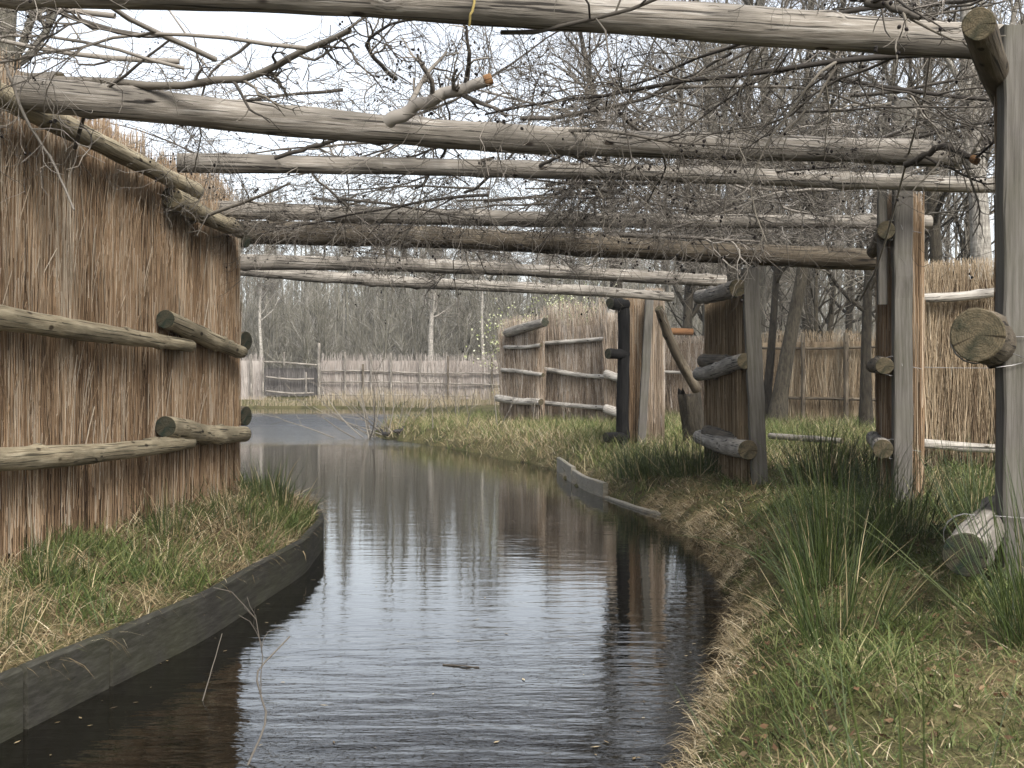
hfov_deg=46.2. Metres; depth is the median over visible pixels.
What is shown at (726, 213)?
cut branch
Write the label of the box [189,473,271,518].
rush clump
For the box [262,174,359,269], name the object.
cut branch
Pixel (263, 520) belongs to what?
rush clump
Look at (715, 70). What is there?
cut branch
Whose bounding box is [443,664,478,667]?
floating stick
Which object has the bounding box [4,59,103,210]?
hanging twig
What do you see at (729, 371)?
reed screen
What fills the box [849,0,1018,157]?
cut branch
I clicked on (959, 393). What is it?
reed screen
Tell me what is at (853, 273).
cut branch
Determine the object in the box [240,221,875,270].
cross beam
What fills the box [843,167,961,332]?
woodland tree
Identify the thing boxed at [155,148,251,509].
reed screen
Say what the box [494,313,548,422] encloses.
reed screen
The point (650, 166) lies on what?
cut branch
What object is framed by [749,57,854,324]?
woodland tree
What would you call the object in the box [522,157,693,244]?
cut branch
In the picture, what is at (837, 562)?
rush clump
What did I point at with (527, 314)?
budding shrub
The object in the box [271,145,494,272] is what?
cut branch
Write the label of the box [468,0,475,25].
lichen twig
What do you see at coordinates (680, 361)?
leaning pole
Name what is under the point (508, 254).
cut branch
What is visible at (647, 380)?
reed screen
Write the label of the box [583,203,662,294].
cut branch
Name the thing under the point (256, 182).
birch tree
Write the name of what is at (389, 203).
cut branch
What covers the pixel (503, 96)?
cut branch
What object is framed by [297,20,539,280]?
cut branch
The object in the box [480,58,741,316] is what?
cut branch
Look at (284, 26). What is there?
sky
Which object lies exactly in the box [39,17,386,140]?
crooked branch
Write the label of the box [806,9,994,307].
woodland tree
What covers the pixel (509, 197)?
cut branch
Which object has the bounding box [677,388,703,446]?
tree stump
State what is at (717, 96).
tree
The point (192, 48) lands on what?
cut branch
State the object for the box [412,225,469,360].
birch tree
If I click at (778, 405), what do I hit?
alder tree
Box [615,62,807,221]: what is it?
cut branch
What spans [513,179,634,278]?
cut branch
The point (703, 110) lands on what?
woodland tree
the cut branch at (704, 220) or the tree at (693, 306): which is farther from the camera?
the tree at (693, 306)
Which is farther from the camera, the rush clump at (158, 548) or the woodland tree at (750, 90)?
the woodland tree at (750, 90)
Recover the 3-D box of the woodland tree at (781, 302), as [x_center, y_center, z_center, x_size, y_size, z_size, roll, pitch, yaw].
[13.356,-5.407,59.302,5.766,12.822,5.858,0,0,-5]
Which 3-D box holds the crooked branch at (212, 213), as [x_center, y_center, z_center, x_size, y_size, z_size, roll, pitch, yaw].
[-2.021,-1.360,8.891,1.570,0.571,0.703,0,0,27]
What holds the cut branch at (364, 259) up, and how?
on the brushwood mat
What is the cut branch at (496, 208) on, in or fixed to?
on the cross beam at (497, 215)
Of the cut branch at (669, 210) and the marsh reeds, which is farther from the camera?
the marsh reeds
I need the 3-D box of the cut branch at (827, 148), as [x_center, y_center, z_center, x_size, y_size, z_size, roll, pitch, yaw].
[0.923,-1.260,6.598,2.371,1.256,1.262,0,0,23]
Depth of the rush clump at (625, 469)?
13.31 m
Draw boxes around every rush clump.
[0,520,101,591]
[0,563,57,649]
[91,511,208,570]
[122,480,242,539]
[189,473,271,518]
[200,490,313,539]
[226,450,321,502]
[234,470,332,513]
[587,436,689,480]
[630,433,723,477]
[669,426,959,574]
[674,583,1023,767]
[723,479,931,592]
[728,513,980,648]
[745,407,877,487]
[781,438,992,540]
[816,423,941,481]
[824,430,1023,650]
[902,428,994,519]
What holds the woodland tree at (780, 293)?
on the ground at (730, 584)
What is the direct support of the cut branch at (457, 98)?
on the cut branch at (444, 150)
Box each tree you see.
[0,8,55,69]
[219,173,258,253]
[240,244,288,359]
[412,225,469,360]
[446,190,513,360]
[520,29,703,319]
[622,0,844,281]
[622,0,918,341]
[623,0,810,270]
[623,37,737,311]
[625,0,886,337]
[626,0,764,342]
[641,0,841,342]
[650,84,770,342]
[660,0,794,273]
[680,265,766,336]
[684,0,887,423]
[719,98,833,340]
[727,93,796,309]
[728,0,873,417]
[743,186,801,341]
[744,0,1019,429]
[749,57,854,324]
[750,101,868,341]
[762,2,903,336]
[765,119,874,330]
[765,210,823,337]
[768,49,928,341]
[777,239,830,336]
[778,0,1023,279]
[779,0,1022,276]
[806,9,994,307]
[823,5,994,305]
[823,58,961,323]
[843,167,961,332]
[884,1,1023,278]
[918,87,993,271]
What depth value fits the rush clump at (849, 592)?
4.44 m
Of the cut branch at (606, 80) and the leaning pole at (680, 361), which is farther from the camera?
the leaning pole at (680, 361)
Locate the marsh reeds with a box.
[239,382,499,408]
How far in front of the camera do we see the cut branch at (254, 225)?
9.93 m
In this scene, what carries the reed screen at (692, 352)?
on the ground at (730, 584)
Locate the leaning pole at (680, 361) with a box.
[655,305,701,392]
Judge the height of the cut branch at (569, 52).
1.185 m
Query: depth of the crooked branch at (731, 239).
10.21 m
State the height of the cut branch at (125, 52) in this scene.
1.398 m
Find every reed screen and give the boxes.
[0,52,203,572]
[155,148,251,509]
[239,234,251,425]
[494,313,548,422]
[536,297,614,422]
[601,312,617,421]
[625,287,664,447]
[664,335,704,417]
[692,267,767,484]
[761,328,875,421]
[866,100,924,502]
[923,256,994,470]
[941,7,1023,583]
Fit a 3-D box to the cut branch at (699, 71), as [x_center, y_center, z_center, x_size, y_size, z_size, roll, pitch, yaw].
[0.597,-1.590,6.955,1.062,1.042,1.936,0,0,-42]
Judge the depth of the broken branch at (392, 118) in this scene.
6.21 m
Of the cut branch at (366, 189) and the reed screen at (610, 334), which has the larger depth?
the reed screen at (610, 334)
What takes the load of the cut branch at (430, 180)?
on the cut branch at (409, 180)
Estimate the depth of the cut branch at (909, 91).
6.54 m
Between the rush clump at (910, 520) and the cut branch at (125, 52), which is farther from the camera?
the rush clump at (910, 520)
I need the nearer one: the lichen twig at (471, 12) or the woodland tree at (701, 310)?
the lichen twig at (471, 12)
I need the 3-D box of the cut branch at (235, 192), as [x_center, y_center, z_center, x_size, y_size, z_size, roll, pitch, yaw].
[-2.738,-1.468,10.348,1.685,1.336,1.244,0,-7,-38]
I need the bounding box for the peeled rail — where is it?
[671,328,693,334]
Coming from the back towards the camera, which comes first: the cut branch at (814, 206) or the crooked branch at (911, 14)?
the cut branch at (814, 206)
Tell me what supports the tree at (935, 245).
on the ground at (730, 584)
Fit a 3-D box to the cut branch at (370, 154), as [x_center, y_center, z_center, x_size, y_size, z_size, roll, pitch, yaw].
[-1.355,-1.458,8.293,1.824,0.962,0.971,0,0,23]
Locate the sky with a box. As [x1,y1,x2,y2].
[16,0,1023,333]
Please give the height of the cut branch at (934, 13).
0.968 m
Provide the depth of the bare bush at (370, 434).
28.69 m
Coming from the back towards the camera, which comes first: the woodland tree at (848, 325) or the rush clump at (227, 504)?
the woodland tree at (848, 325)
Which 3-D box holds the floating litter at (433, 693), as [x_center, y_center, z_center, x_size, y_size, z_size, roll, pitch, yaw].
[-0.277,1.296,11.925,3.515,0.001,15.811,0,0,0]
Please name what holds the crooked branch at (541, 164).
on the cross beam at (159, 107)
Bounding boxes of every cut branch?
[0,7,115,74]
[0,8,139,119]
[0,8,183,110]
[0,9,305,201]
[0,23,179,75]
[1,0,216,65]
[78,58,228,245]
[101,26,274,235]
[107,86,367,225]
[114,12,342,162]
[176,132,283,277]
[200,103,410,241]
[209,185,292,259]
[212,174,487,326]
[218,175,368,283]
[219,179,377,270]
[229,42,464,273]
[250,149,488,245]
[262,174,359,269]
[267,16,491,118]
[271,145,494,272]
[287,247,470,318]
[288,221,423,306]
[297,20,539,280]
[298,144,483,311]
[312,151,482,277]
[326,84,530,236]
[333,56,481,228]
[336,149,535,273]
[346,19,644,209]
[362,26,934,312]
[368,26,618,272]
[380,152,549,261]
[391,196,516,301]
[411,27,684,191]
[416,113,653,298]
[422,226,573,351]
[433,179,617,318]
[452,178,573,283]
[457,154,649,242]
[468,27,699,139]
[479,227,591,315]
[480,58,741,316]
[480,156,649,276]
[484,157,713,276]
[489,34,739,202]
[490,102,644,249]
[491,7,884,216]
[492,91,680,236]
[500,0,928,166]
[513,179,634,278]
[514,32,667,131]
[520,0,949,240]
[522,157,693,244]
[527,42,907,263]
[528,49,743,223]
[539,104,837,319]
[545,211,685,295]
[550,180,721,284]
[552,96,748,245]
[556,103,738,286]
[562,115,927,319]
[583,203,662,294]
[596,164,791,254]
[598,185,789,268]
[599,127,691,237]
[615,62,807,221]
[618,160,773,311]
[631,55,885,224]
[638,192,767,283]
[639,0,767,114]
[649,160,764,277]
[663,16,993,227]
[668,160,803,275]
[671,165,813,248]
[689,161,808,279]
[696,52,887,213]
[709,0,1023,101]
[716,0,947,161]
[755,73,994,279]
[755,161,981,255]
[782,166,888,266]
[794,53,993,174]
[798,240,874,312]
[812,73,994,285]
[814,0,993,118]
[823,71,971,222]
[845,0,1017,167]
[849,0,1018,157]
[909,86,993,138]
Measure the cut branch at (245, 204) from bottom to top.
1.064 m
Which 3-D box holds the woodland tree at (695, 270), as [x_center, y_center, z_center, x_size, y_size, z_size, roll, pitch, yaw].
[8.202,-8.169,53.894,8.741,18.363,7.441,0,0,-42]
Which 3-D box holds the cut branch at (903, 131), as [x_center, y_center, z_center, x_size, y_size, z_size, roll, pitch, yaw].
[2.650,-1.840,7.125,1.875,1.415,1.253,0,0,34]
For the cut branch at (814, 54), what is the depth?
6.40 m
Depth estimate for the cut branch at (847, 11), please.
5.75 m
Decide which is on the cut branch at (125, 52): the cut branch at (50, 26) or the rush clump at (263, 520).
the cut branch at (50, 26)
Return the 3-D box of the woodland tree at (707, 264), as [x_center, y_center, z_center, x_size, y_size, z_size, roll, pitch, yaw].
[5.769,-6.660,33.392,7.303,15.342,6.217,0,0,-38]
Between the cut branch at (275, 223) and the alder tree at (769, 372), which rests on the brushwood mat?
the cut branch at (275, 223)
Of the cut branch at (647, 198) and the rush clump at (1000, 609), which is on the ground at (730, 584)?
the rush clump at (1000, 609)
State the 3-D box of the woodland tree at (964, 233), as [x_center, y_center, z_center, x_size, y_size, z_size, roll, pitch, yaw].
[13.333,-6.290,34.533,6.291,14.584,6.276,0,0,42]
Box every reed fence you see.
[239,353,264,399]
[321,352,471,399]
[470,353,499,399]
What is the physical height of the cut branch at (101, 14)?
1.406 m
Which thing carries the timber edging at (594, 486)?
on the ground at (730, 584)
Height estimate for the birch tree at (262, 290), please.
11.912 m
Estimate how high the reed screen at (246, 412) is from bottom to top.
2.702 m
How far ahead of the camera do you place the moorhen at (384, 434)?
28.42 m
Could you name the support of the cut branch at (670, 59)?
on the cut branch at (839, 61)
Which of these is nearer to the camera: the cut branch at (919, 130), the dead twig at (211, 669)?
the dead twig at (211, 669)
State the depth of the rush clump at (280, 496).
9.55 m
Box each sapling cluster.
[418,349,468,417]
[423,350,571,427]
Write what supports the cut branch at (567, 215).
on the cut branch at (496, 208)
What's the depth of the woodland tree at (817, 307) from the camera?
36.23 m
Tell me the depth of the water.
6.06 m
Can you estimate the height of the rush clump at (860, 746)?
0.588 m
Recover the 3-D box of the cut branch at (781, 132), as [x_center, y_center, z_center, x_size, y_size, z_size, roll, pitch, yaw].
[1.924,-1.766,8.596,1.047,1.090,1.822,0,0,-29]
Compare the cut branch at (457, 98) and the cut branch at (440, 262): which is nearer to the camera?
the cut branch at (457, 98)
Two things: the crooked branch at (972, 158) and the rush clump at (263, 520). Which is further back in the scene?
the rush clump at (263, 520)
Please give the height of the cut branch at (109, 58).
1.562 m
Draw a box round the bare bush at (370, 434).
[257,342,464,438]
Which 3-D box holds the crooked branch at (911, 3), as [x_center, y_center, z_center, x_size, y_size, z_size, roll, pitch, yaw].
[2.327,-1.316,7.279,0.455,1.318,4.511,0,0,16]
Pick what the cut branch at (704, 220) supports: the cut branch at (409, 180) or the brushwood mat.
the brushwood mat
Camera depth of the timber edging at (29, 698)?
5.38 m
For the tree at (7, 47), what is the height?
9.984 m
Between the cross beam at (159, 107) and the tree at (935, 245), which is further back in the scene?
the tree at (935, 245)
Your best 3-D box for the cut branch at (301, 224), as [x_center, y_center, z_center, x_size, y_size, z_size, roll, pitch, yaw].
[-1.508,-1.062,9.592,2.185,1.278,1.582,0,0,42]
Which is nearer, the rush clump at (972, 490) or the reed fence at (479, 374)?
the rush clump at (972, 490)
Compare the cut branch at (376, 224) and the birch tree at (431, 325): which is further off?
the birch tree at (431, 325)
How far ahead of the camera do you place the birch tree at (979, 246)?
18.82 m
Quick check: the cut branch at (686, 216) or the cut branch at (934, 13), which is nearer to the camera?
the cut branch at (934, 13)
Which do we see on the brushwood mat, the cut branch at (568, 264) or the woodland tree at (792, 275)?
the cut branch at (568, 264)
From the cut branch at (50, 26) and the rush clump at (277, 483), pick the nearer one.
the cut branch at (50, 26)
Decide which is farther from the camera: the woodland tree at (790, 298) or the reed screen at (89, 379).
the woodland tree at (790, 298)
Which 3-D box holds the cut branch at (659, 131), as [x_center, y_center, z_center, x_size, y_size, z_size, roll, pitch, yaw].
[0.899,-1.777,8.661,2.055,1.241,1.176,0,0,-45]
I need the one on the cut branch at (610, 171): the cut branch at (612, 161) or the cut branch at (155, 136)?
the cut branch at (612, 161)
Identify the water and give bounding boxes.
[0,408,734,767]
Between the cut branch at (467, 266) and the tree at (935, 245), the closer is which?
the cut branch at (467, 266)
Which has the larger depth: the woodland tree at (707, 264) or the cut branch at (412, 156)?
the woodland tree at (707, 264)
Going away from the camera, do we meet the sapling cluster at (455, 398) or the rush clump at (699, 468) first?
the rush clump at (699, 468)
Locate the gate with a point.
(297, 381)
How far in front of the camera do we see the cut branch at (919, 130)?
8.70 m
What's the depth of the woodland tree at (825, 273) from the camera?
53.01 m
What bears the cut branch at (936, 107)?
on the brushwood mat
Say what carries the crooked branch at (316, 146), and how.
on the cross beam at (159, 107)
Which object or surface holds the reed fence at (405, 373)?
on the ground at (730, 584)
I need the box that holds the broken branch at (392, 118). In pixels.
[383,25,527,127]
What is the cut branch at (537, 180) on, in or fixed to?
on the brushwood mat
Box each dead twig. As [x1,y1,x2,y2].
[202,634,221,700]
[213,587,289,764]
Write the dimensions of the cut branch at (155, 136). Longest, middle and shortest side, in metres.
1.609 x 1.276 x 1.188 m
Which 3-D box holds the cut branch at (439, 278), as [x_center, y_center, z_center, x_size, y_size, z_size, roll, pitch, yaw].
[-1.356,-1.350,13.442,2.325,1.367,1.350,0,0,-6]
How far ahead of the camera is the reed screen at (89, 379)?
7.17 m
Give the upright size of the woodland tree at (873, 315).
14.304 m
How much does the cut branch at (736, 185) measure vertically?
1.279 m
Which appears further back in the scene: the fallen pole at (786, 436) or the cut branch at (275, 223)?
the fallen pole at (786, 436)
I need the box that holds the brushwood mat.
[9,16,994,288]
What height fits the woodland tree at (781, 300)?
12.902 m
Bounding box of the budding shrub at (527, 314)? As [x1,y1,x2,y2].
[464,263,616,391]
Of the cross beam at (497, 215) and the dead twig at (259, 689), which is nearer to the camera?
the dead twig at (259, 689)
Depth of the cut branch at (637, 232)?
12.02 m
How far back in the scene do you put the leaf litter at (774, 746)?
4.34 m
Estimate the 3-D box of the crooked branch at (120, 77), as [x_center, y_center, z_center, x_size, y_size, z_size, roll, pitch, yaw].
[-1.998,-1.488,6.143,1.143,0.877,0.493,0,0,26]
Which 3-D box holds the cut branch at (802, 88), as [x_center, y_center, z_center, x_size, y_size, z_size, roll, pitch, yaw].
[1.969,-1.532,6.953,2.253,1.211,1.228,0,0,-19]
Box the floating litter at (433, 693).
[15,482,716,758]
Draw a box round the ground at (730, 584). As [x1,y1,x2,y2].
[0,396,1023,767]
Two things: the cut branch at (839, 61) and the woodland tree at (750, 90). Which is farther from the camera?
the woodland tree at (750, 90)
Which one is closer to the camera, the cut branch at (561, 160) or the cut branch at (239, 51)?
the cut branch at (239, 51)
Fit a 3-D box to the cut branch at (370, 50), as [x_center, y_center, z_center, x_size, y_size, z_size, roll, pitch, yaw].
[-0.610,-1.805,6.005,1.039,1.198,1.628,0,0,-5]
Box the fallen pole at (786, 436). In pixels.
[768,433,843,443]
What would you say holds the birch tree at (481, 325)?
on the ground at (730, 584)
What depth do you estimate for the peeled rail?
28.93 m
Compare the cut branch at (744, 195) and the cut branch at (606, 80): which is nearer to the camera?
the cut branch at (606, 80)
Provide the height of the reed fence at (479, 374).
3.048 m
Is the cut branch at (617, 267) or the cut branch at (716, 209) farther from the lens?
the cut branch at (617, 267)
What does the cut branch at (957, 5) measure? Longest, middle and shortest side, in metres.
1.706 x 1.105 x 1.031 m
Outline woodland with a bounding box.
[237,165,963,397]
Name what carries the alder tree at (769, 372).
on the ground at (730, 584)
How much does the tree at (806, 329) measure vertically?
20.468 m
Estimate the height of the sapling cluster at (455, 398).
1.795 m
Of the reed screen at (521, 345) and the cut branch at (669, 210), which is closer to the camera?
the cut branch at (669, 210)
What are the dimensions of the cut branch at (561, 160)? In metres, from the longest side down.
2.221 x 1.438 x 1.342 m
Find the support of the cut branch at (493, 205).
on the brushwood mat
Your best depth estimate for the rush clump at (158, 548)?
6.72 m
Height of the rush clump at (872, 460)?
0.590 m
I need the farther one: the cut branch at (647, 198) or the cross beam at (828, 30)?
the cut branch at (647, 198)
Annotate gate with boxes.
[262,343,320,399]
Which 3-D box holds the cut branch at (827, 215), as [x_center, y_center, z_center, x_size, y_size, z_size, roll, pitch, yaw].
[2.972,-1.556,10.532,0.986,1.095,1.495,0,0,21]
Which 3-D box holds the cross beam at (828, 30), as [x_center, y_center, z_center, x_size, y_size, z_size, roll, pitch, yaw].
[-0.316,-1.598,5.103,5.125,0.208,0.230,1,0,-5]
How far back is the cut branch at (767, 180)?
8.10 m
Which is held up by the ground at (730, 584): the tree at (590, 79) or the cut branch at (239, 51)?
the tree at (590, 79)
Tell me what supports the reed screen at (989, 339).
on the ground at (730, 584)
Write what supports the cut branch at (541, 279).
on the cut branch at (467, 266)
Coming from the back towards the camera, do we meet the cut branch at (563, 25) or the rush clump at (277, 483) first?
the rush clump at (277, 483)
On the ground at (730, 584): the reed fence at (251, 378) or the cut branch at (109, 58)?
the reed fence at (251, 378)
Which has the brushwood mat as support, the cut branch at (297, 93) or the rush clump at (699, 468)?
the cut branch at (297, 93)
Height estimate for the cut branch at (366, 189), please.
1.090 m
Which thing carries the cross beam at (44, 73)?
on the reed screen at (89, 379)
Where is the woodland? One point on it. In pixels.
(296, 331)
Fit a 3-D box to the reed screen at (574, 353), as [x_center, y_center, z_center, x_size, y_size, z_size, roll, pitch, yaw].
[1.322,-0.377,25.922,0.461,2.961,2.842,0,0,-39]
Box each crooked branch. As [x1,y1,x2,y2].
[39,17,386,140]
[48,10,199,181]
[187,174,352,235]
[274,99,360,162]
[538,118,621,177]
[619,221,782,290]
[850,0,1005,58]
[858,0,953,300]
[900,114,994,240]
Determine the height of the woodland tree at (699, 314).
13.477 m
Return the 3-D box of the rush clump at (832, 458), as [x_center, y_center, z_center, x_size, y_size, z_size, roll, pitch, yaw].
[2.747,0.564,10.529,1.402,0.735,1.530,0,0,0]
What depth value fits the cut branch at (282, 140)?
9.81 m
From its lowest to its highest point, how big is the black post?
2.238 m
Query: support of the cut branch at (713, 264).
on the brushwood mat
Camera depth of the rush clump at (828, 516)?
6.13 m
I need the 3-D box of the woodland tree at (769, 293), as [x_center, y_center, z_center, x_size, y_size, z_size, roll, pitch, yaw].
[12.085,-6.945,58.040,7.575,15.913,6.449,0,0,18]
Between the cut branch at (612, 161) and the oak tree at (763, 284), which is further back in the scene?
the oak tree at (763, 284)
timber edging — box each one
[0,493,323,742]
[557,457,660,515]
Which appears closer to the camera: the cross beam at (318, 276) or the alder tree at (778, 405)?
the cross beam at (318, 276)
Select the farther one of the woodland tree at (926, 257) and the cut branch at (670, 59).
the woodland tree at (926, 257)
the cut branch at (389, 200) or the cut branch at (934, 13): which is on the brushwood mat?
the cut branch at (389, 200)
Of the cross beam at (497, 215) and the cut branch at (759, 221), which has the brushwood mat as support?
the cut branch at (759, 221)
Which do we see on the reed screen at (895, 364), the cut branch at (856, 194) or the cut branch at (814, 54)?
the cut branch at (856, 194)
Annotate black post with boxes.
[603,298,629,448]
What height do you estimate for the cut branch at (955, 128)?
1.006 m
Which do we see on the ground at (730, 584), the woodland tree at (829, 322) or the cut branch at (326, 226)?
the woodland tree at (829, 322)
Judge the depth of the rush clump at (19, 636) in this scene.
4.96 m
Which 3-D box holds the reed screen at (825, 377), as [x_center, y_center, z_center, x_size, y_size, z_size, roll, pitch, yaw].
[7.156,-0.076,26.781,4.141,2.360,0.493,0,0,23]
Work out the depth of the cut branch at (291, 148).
8.02 m
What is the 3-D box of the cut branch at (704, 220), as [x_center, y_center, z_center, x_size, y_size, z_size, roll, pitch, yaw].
[1.499,-1.274,8.804,2.428,1.626,1.363,0,0,-7]
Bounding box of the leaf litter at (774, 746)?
[0,462,1023,767]
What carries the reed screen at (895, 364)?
on the ground at (730, 584)
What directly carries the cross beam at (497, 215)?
attached to the reed screen at (895, 364)
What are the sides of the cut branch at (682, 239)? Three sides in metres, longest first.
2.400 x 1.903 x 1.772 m
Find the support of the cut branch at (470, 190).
on the cut branch at (537, 180)
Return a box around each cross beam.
[0,0,1006,59]
[4,67,63,82]
[12,75,964,167]
[176,153,994,192]
[215,200,932,229]
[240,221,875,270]
[240,254,726,285]
[240,270,673,301]
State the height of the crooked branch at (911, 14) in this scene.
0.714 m
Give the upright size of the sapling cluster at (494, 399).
1.621 m
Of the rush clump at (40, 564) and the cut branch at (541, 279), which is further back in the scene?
the cut branch at (541, 279)
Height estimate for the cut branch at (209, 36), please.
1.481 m
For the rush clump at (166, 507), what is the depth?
7.66 m
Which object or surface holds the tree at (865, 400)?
on the ground at (730, 584)
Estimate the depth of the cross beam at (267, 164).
8.17 m
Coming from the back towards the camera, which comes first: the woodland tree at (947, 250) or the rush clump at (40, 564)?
the woodland tree at (947, 250)
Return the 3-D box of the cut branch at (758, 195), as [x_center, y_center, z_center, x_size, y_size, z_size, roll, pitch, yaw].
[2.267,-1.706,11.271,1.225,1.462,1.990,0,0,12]

